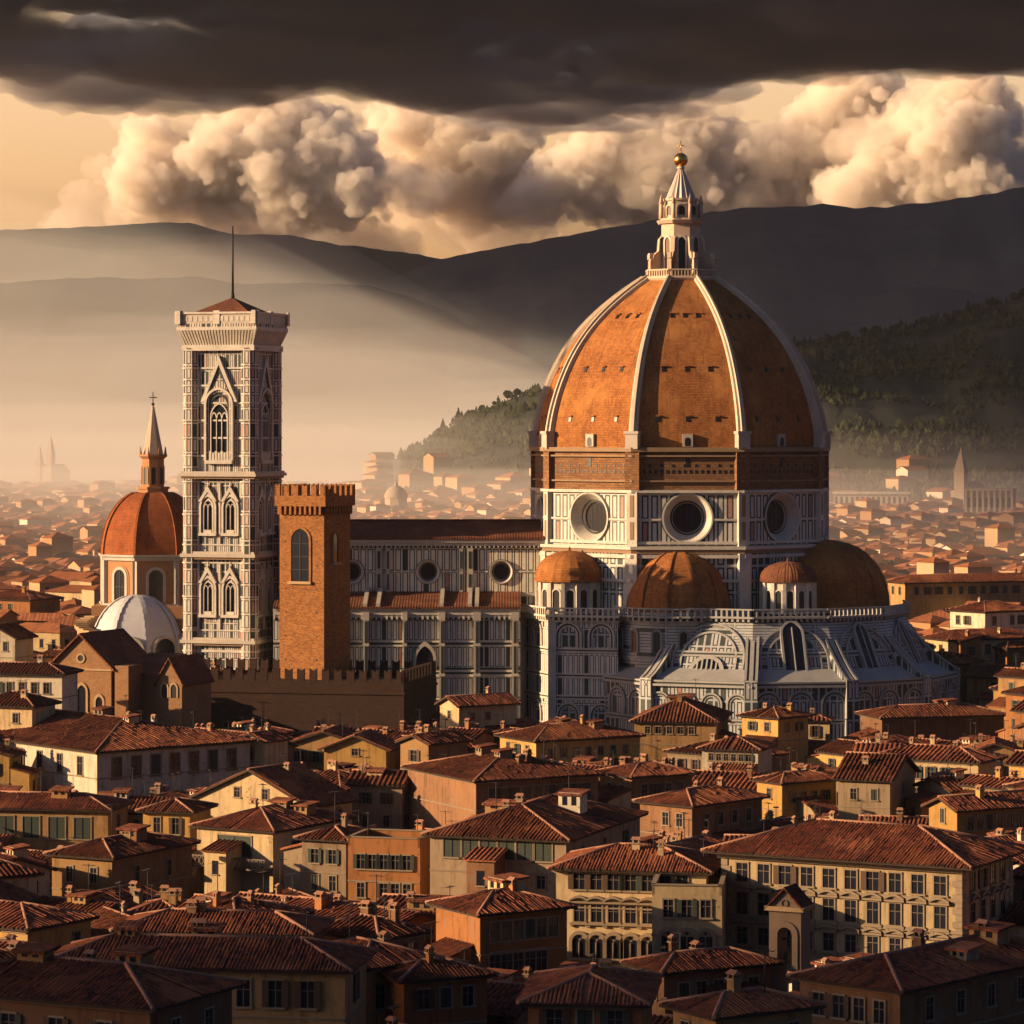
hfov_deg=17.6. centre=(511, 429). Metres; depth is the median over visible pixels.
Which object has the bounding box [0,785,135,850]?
house
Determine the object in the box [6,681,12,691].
window
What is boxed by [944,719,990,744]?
house
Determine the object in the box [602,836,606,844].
window
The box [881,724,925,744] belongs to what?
house
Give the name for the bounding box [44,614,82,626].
house
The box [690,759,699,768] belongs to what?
window
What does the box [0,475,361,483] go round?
ground
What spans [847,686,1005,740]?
long house
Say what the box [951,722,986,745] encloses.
house
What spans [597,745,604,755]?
window
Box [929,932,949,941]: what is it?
window
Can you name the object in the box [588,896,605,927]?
window
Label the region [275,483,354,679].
brick tower
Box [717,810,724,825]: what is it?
window
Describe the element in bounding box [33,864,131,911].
house
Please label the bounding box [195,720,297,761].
house
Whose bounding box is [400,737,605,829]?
long house
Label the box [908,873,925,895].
window
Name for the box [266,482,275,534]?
window
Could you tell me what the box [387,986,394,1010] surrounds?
window
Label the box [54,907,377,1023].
long house
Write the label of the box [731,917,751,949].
window
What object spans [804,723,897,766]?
house
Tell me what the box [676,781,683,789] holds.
window
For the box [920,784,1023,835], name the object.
house
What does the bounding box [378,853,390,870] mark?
window
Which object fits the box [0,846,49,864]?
house
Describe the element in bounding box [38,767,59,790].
house
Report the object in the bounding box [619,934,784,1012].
house
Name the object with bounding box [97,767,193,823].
house
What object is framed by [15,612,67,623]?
house
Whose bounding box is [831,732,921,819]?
house
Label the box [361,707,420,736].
house
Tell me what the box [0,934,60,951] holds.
house
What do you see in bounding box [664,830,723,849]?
house
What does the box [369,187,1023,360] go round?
hill
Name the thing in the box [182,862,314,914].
house
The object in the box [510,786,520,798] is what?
window
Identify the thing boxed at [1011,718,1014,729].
window
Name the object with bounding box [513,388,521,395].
pine tree
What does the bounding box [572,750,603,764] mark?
house
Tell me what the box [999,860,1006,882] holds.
window
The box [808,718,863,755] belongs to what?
house
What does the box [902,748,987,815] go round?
house
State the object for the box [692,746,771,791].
house
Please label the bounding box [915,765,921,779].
window
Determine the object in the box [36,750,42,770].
window
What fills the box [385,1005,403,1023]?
house
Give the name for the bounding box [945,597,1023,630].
house
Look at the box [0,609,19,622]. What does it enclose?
house
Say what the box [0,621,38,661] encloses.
house
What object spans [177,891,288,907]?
house
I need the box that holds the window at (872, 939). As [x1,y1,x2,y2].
[862,927,882,953]
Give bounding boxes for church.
[35,436,70,482]
[51,628,214,727]
[74,397,182,652]
[384,481,407,507]
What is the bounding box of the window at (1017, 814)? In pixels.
[1014,811,1022,828]
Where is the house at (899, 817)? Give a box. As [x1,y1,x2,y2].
[858,807,928,825]
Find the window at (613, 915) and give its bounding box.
[603,896,622,927]
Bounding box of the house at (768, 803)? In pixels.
[764,802,791,818]
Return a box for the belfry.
[764,883,814,991]
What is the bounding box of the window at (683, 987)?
[677,981,690,997]
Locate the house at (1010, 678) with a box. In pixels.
[986,654,1023,727]
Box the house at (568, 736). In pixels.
[494,714,646,765]
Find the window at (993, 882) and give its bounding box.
[989,863,997,885]
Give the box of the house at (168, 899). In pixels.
[127,868,186,913]
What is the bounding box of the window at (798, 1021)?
[786,1019,800,1023]
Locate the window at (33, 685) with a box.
[30,682,38,694]
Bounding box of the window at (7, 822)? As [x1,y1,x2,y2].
[0,815,15,838]
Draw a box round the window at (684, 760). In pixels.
[677,758,685,767]
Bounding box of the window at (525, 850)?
[514,841,534,862]
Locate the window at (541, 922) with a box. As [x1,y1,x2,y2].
[536,916,546,939]
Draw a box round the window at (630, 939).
[620,932,640,958]
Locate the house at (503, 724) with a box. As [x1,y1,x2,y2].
[492,710,519,748]
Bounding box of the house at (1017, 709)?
[1010,699,1023,739]
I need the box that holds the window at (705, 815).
[703,812,710,827]
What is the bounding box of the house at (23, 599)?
[0,586,63,612]
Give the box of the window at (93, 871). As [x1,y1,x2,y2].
[89,866,98,884]
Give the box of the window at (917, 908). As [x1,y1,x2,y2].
[906,896,927,932]
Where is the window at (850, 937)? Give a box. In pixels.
[840,926,859,956]
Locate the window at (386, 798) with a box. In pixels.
[380,792,392,805]
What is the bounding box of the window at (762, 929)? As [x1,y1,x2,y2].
[753,919,768,949]
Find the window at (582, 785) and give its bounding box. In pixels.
[573,782,590,799]
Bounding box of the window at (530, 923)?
[524,917,535,940]
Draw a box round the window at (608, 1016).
[600,1009,630,1023]
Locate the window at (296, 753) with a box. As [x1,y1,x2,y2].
[294,750,306,762]
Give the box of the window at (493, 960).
[488,951,501,968]
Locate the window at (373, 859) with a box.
[366,853,378,870]
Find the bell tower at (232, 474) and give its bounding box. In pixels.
[175,226,289,669]
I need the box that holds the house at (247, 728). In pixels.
[222,709,295,737]
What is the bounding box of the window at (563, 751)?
[560,747,567,757]
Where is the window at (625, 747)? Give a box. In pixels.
[621,744,629,754]
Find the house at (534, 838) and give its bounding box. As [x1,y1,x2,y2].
[421,771,648,898]
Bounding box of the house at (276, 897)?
[236,858,360,902]
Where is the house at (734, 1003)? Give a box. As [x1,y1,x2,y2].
[658,949,826,1023]
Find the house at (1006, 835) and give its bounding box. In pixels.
[984,827,1023,868]
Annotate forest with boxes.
[396,301,1023,500]
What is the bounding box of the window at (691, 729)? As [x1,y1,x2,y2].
[687,726,694,734]
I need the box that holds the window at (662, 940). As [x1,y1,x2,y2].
[657,927,678,952]
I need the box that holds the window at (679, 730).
[675,726,684,734]
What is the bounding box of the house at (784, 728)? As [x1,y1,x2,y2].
[736,698,813,769]
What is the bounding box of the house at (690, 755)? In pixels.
[662,718,790,772]
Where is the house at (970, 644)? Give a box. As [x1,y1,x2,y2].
[956,630,985,657]
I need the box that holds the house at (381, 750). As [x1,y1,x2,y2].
[317,710,399,769]
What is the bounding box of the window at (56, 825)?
[46,816,66,839]
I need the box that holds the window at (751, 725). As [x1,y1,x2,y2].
[747,720,756,730]
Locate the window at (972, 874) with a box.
[969,870,977,893]
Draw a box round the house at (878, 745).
[853,727,903,751]
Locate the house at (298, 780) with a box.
[188,761,359,824]
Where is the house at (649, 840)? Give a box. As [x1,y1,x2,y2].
[640,834,676,842]
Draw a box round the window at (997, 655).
[994,651,999,660]
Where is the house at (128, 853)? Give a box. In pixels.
[42,804,200,899]
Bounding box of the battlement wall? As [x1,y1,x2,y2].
[202,657,437,732]
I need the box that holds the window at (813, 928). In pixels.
[810,923,815,954]
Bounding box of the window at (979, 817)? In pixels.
[976,813,985,830]
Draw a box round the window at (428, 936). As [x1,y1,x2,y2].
[424,933,432,941]
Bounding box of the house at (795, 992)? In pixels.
[787,990,799,995]
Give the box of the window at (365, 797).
[359,791,371,804]
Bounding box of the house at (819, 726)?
[798,692,834,739]
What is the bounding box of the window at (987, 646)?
[984,644,990,654]
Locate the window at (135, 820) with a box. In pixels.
[131,817,140,823]
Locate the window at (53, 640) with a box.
[50,639,55,648]
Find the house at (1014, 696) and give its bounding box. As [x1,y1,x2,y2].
[995,686,1023,739]
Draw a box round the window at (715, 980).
[712,977,725,984]
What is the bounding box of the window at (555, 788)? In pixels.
[551,783,567,793]
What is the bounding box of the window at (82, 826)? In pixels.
[72,816,91,840]
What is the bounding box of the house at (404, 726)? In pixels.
[390,720,450,731]
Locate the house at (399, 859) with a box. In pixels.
[347,812,429,901]
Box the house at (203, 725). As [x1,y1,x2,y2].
[191,711,214,727]
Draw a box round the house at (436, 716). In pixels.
[431,705,439,727]
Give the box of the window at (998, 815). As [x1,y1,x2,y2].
[994,812,1004,829]
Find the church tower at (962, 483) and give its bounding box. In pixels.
[950,448,986,503]
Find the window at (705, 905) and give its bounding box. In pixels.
[698,899,712,919]
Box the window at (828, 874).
[820,867,836,889]
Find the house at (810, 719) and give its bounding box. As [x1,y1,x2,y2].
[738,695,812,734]
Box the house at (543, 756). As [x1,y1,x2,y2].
[537,748,573,764]
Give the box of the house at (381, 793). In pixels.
[345,750,408,828]
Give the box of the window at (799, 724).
[796,721,802,731]
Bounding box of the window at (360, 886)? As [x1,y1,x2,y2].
[355,881,366,898]
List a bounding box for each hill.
[0,222,439,285]
[0,276,486,474]
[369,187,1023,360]
[387,298,1023,500]
[445,358,555,415]
[759,286,1012,321]
[776,312,950,346]
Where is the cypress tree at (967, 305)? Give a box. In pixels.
[965,299,970,311]
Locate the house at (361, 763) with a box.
[355,757,371,768]
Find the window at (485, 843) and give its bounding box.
[478,840,497,847]
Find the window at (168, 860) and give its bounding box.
[165,857,172,876]
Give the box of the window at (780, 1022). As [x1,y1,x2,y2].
[767,1021,781,1023]
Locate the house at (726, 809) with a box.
[632,763,769,840]
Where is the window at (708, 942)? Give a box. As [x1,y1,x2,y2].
[695,928,715,947]
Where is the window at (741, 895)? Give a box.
[731,883,751,919]
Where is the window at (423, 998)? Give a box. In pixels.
[413,987,434,1011]
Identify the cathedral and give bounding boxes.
[273,141,960,740]
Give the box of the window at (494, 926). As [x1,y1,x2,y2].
[488,920,501,943]
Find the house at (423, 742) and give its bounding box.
[395,719,472,769]
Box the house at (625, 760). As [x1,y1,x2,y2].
[598,750,639,779]
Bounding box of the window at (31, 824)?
[21,815,40,839]
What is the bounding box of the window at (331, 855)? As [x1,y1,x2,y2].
[325,848,338,865]
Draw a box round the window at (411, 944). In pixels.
[404,940,418,949]
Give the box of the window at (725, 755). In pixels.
[722,753,729,761]
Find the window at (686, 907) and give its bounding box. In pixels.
[677,898,696,918]
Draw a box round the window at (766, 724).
[763,722,770,731]
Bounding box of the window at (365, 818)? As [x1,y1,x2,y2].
[361,814,369,827]
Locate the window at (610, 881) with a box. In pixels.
[602,873,623,891]
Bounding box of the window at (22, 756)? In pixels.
[17,747,24,764]
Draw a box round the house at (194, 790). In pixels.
[183,769,215,798]
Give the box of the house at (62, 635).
[19,622,76,651]
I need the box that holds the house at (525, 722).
[516,717,537,727]
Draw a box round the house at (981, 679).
[963,658,1006,707]
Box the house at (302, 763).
[282,744,319,771]
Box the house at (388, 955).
[335,903,445,1023]
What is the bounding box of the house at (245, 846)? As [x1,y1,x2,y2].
[188,784,356,896]
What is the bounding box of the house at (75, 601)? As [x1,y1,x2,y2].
[60,599,81,605]
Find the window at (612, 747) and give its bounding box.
[609,745,616,754]
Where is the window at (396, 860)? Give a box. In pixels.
[389,854,401,871]
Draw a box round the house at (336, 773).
[316,759,358,791]
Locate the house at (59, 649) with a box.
[44,645,62,659]
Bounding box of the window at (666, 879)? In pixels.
[659,875,671,883]
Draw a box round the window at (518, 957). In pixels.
[512,949,523,977]
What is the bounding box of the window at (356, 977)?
[353,970,359,1002]
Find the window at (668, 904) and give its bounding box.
[661,898,675,918]
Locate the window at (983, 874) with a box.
[978,867,988,889]
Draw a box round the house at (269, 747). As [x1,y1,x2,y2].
[239,717,293,767]
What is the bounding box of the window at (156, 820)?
[152,816,160,832]
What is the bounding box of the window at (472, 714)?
[470,712,475,720]
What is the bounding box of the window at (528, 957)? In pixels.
[523,948,536,976]
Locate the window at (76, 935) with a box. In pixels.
[72,929,81,940]
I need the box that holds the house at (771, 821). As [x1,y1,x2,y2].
[762,807,791,828]
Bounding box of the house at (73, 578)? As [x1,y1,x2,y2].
[48,571,99,584]
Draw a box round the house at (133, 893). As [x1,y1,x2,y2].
[98,880,160,905]
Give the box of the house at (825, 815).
[821,813,869,820]
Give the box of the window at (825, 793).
[821,788,830,800]
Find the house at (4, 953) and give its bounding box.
[0,940,34,959]
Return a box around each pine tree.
[503,390,510,397]
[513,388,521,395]
[837,331,846,338]
[859,327,867,333]
[871,325,879,331]
[985,298,990,305]
[1009,292,1016,299]
[1016,293,1022,299]
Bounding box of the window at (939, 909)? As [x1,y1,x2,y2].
[929,897,949,934]
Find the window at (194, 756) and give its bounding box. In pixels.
[188,750,200,773]
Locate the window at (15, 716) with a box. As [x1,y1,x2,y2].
[11,712,19,723]
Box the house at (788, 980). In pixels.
[787,971,790,991]
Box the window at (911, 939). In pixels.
[906,932,926,946]
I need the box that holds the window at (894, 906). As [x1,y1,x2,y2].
[884,894,904,930]
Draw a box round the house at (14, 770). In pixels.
[0,738,40,790]
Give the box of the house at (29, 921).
[0,899,99,946]
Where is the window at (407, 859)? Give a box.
[401,854,413,871]
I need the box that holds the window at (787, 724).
[784,722,790,732]
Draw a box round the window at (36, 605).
[35,603,38,612]
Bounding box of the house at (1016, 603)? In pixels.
[964,601,1023,605]
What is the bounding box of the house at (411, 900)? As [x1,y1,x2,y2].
[377,885,454,913]
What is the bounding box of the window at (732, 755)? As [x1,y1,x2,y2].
[730,753,736,761]
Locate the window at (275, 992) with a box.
[262,978,288,1009]
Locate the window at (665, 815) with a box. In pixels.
[660,811,669,826]
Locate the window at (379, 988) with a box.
[373,982,386,1011]
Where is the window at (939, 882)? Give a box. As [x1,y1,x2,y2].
[931,874,948,897]
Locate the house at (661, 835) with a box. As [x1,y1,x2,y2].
[645,812,688,841]
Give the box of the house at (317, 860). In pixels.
[280,791,366,899]
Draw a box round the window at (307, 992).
[294,979,320,1010]
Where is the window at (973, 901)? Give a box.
[968,894,979,922]
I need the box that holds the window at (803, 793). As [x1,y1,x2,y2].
[801,790,806,796]
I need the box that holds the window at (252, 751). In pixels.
[250,745,254,761]
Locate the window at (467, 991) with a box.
[459,984,476,1007]
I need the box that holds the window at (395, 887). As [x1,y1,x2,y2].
[390,882,399,893]
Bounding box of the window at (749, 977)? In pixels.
[747,974,759,981]
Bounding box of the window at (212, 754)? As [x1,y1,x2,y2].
[207,749,218,772]
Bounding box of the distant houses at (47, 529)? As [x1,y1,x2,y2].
[0,452,1023,635]
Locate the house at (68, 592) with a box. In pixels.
[44,585,89,601]
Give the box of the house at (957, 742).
[953,740,988,750]
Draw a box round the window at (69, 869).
[64,865,74,882]
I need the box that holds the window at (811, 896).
[801,888,816,924]
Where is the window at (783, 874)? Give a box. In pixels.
[773,864,796,885]
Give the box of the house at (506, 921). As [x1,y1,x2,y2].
[424,872,577,982]
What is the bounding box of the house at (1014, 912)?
[998,901,1023,935]
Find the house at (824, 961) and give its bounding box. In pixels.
[789,945,872,991]
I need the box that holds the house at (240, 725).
[220,717,264,729]
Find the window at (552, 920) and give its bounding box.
[547,915,560,937]
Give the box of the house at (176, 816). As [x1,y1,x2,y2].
[135,797,218,857]
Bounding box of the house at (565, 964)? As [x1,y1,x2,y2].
[555,961,589,967]
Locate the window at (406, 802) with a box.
[405,790,407,803]
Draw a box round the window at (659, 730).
[653,726,663,734]
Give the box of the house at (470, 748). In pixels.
[443,719,474,753]
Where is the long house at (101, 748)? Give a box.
[0,695,256,795]
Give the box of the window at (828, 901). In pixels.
[817,889,838,925]
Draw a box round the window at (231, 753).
[226,747,237,770]
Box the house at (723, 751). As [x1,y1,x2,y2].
[696,722,778,772]
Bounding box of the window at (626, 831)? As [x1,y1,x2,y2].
[623,828,628,842]
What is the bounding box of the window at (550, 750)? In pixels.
[548,748,555,758]
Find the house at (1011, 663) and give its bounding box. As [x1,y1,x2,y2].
[1001,652,1023,669]
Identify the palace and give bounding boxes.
[546,830,720,968]
[700,818,1023,971]
[965,488,1016,512]
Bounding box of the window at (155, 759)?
[150,753,162,776]
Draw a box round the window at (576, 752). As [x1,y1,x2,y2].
[572,747,579,757]
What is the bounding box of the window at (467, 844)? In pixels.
[460,839,479,857]
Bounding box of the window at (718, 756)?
[715,753,721,761]
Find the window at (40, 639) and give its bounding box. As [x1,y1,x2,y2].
[38,638,43,648]
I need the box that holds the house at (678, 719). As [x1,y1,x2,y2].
[628,678,741,760]
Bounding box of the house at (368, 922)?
[324,874,433,950]
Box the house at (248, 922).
[109,896,334,939]
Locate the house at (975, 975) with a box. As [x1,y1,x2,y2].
[786,919,1023,1023]
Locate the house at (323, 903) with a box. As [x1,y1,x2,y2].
[285,891,435,946]
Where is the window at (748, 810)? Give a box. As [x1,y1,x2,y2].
[745,806,752,821]
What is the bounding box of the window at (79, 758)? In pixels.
[76,755,83,776]
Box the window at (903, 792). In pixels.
[901,780,904,793]
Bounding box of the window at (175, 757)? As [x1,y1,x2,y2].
[169,752,181,775]
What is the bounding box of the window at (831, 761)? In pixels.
[828,758,835,766]
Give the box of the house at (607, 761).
[551,741,612,769]
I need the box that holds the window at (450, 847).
[441,838,462,858]
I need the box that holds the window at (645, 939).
[637,933,651,956]
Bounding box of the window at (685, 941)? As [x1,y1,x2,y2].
[677,928,696,949]
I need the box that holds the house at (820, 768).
[788,763,837,805]
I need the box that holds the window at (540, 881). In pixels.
[534,872,547,890]
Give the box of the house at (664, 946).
[660,932,684,951]
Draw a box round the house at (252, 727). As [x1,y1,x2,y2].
[248,713,293,734]
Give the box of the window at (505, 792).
[495,786,513,798]
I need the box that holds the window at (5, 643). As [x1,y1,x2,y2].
[2,641,7,651]
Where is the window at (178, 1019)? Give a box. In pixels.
[170,1015,181,1023]
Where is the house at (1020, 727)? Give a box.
[1012,722,1023,745]
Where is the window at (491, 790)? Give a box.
[488,787,498,798]
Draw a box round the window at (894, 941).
[884,929,904,950]
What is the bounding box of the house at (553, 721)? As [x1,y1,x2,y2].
[534,704,579,725]
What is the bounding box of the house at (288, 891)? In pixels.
[255,883,314,896]
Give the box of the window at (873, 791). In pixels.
[869,788,878,801]
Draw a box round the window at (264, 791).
[260,788,268,800]
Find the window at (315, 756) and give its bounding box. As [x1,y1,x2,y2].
[309,750,321,763]
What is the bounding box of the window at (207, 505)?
[198,482,216,535]
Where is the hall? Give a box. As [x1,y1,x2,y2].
[832,491,909,504]
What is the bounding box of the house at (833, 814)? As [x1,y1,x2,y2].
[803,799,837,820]
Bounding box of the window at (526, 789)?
[521,785,532,799]
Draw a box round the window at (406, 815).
[404,813,407,826]
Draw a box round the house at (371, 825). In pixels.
[351,822,379,828]
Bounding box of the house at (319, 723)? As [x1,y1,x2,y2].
[289,720,323,736]
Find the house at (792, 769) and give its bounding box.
[773,748,801,772]
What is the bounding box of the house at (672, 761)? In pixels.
[656,757,688,768]
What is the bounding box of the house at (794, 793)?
[749,757,837,818]
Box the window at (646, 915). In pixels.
[637,897,651,928]
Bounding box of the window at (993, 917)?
[989,886,999,920]
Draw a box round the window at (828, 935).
[818,924,837,956]
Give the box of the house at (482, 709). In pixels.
[434,681,522,730]
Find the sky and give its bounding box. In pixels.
[0,0,1023,258]
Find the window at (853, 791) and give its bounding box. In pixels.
[848,787,857,800]
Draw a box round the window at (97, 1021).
[91,1019,117,1023]
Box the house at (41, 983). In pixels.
[0,930,246,1023]
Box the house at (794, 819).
[748,815,819,833]
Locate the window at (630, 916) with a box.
[620,897,639,928]
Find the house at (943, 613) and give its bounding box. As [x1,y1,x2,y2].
[914,609,949,618]
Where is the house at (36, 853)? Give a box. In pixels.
[27,837,79,894]
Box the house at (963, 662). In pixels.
[936,648,989,702]
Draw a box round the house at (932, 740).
[916,734,949,744]
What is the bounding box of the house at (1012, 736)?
[1003,719,1014,741]
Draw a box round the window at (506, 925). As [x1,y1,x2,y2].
[501,919,513,942]
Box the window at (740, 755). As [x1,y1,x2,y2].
[737,753,743,761]
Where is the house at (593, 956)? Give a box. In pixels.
[589,953,596,963]
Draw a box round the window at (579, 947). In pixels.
[568,931,589,960]
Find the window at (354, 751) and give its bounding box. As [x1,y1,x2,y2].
[350,748,359,756]
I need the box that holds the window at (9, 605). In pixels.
[7,603,11,609]
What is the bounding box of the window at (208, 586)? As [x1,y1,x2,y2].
[198,562,216,617]
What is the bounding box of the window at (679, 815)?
[674,812,683,827]
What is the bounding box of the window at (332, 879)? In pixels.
[327,875,337,892]
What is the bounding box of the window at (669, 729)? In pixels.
[665,726,672,734]
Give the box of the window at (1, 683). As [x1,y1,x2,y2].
[0,681,2,693]
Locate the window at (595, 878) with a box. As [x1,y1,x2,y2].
[588,873,603,891]
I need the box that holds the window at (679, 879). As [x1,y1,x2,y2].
[675,875,688,883]
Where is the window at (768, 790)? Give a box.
[766,787,772,799]
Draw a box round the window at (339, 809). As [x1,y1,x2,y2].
[336,807,343,811]
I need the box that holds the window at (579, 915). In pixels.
[569,895,587,926]
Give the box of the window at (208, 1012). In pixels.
[203,1005,214,1023]
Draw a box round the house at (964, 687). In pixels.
[939,651,965,702]
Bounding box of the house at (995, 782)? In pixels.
[957,754,1023,793]
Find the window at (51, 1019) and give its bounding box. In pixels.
[43,1015,68,1023]
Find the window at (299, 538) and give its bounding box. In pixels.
[287,526,311,583]
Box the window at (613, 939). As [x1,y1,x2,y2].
[604,932,623,961]
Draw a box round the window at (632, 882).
[619,874,641,892]
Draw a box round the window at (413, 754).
[408,749,419,762]
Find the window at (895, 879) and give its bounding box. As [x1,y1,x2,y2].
[886,871,903,894]
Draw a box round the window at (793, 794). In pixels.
[789,791,797,803]
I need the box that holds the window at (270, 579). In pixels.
[266,562,274,615]
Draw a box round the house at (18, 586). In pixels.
[5,584,21,588]
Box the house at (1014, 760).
[1003,749,1023,777]
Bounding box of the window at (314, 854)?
[308,847,321,864]
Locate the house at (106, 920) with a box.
[91,881,156,936]
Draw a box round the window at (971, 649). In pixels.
[967,646,974,655]
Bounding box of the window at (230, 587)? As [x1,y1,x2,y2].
[221,562,238,617]
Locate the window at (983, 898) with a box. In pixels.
[980,890,990,919]
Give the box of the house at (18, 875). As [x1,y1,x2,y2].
[0,848,44,902]
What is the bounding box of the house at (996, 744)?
[965,733,1023,775]
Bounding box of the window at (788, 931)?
[787,929,791,949]
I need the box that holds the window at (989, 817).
[985,813,994,830]
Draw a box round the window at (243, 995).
[233,978,252,1008]
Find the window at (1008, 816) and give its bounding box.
[1004,811,1013,828]
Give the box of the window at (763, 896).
[752,885,772,919]
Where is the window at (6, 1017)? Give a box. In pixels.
[0,1010,21,1023]
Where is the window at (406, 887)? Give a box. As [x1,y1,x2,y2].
[402,883,411,893]
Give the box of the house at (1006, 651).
[992,634,1023,663]
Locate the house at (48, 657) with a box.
[33,649,55,661]
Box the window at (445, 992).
[437,986,454,1009]
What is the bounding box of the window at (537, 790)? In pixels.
[532,784,543,798]
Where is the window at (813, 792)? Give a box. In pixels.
[811,789,817,795]
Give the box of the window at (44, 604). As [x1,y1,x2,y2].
[43,603,47,611]
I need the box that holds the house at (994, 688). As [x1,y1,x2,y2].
[989,658,1016,699]
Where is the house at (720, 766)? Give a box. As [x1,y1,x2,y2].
[708,758,737,770]
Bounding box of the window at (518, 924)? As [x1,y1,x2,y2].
[512,918,525,941]
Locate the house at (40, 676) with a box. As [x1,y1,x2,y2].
[0,642,83,710]
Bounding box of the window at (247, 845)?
[217,833,252,858]
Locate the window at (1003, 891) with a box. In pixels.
[999,883,1009,917]
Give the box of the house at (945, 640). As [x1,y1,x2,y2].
[920,627,1023,663]
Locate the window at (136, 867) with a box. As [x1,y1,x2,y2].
[134,864,141,882]
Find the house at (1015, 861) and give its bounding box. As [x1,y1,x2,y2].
[1013,858,1019,864]
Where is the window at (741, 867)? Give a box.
[734,861,749,883]
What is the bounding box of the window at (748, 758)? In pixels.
[744,753,752,762]
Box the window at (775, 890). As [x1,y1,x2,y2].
[774,886,785,893]
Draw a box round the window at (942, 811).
[938,807,945,823]
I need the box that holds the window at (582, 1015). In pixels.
[575,1008,593,1023]
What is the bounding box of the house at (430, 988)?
[377,921,498,1023]
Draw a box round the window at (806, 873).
[799,865,814,887]
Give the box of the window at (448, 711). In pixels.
[446,710,451,719]
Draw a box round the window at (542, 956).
[535,946,547,970]
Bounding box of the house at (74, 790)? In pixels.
[62,774,78,791]
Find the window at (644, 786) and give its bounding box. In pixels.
[640,783,648,796]
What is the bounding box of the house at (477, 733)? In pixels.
[448,718,494,752]
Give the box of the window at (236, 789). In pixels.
[232,786,241,798]
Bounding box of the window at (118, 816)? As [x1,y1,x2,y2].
[116,812,120,834]
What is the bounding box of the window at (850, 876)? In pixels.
[842,868,858,891]
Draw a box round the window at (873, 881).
[861,870,884,892]
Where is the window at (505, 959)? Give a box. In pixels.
[500,950,514,977]
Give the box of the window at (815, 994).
[808,990,827,1017]
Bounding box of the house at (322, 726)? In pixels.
[311,718,360,732]
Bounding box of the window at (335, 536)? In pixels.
[331,530,341,564]
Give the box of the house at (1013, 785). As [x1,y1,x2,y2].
[1002,780,1023,789]
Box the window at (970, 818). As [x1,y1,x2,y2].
[965,814,975,831]
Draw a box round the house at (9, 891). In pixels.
[0,880,40,902]
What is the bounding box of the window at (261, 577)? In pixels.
[258,563,266,616]
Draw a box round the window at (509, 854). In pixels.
[496,841,516,861]
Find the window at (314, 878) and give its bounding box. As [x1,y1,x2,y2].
[309,873,319,890]
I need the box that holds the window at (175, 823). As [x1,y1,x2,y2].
[169,817,181,835]
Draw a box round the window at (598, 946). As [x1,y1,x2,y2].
[587,931,606,960]
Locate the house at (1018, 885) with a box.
[1012,863,1023,900]
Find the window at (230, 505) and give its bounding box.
[221,481,238,535]
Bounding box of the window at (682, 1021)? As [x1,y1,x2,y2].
[679,1018,690,1023]
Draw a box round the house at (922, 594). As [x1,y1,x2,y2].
[886,568,1023,619]
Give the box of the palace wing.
[651,838,726,953]
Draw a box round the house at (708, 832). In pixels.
[683,819,712,838]
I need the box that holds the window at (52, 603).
[51,602,55,610]
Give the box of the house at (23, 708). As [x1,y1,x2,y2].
[0,680,61,730]
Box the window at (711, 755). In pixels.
[707,752,714,760]
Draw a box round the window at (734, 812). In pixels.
[731,808,738,823]
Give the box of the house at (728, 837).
[722,819,778,841]
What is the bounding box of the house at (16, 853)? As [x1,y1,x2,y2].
[0,843,57,895]
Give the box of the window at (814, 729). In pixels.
[810,725,819,737]
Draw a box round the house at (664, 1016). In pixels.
[638,967,672,1023]
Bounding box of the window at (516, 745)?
[514,743,520,753]
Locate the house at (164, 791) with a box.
[149,771,189,795]
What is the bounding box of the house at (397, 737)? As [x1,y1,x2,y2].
[390,731,417,739]
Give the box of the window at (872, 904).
[861,892,882,929]
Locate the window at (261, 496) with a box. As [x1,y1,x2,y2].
[258,483,266,535]
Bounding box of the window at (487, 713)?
[484,711,491,719]
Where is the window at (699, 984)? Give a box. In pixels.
[695,979,707,994]
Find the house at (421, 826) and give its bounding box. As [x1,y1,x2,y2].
[412,814,432,829]
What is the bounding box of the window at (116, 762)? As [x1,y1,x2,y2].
[111,756,123,780]
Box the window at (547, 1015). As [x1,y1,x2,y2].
[539,1008,569,1023]
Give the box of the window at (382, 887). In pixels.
[377,882,390,898]
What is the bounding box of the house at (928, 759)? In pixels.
[880,721,1008,792]
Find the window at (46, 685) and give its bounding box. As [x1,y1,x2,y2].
[42,682,50,694]
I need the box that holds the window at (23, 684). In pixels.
[18,682,25,690]
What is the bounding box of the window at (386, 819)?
[381,815,390,828]
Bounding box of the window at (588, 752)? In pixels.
[585,746,592,755]
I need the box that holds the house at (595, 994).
[516,958,662,1023]
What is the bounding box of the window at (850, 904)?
[839,891,860,927]
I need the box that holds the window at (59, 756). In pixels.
[55,752,62,773]
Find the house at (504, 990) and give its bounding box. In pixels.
[459,947,532,1023]
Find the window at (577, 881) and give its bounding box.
[568,872,589,890]
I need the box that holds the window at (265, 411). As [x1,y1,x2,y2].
[258,356,273,463]
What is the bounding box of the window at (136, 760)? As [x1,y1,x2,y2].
[130,755,142,778]
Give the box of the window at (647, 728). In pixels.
[644,725,651,733]
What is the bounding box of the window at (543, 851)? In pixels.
[535,842,552,862]
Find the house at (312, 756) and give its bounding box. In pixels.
[289,724,359,770]
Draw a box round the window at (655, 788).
[650,782,662,794]
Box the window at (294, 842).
[292,840,301,847]
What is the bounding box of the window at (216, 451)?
[200,356,237,463]
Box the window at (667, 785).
[664,782,672,791]
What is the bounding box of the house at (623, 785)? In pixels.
[595,740,699,808]
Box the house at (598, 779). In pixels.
[562,749,599,786]
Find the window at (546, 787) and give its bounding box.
[543,784,554,795]
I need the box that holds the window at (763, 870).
[755,862,771,884]
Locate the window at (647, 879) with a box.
[639,874,654,892]
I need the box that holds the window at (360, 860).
[353,853,367,869]

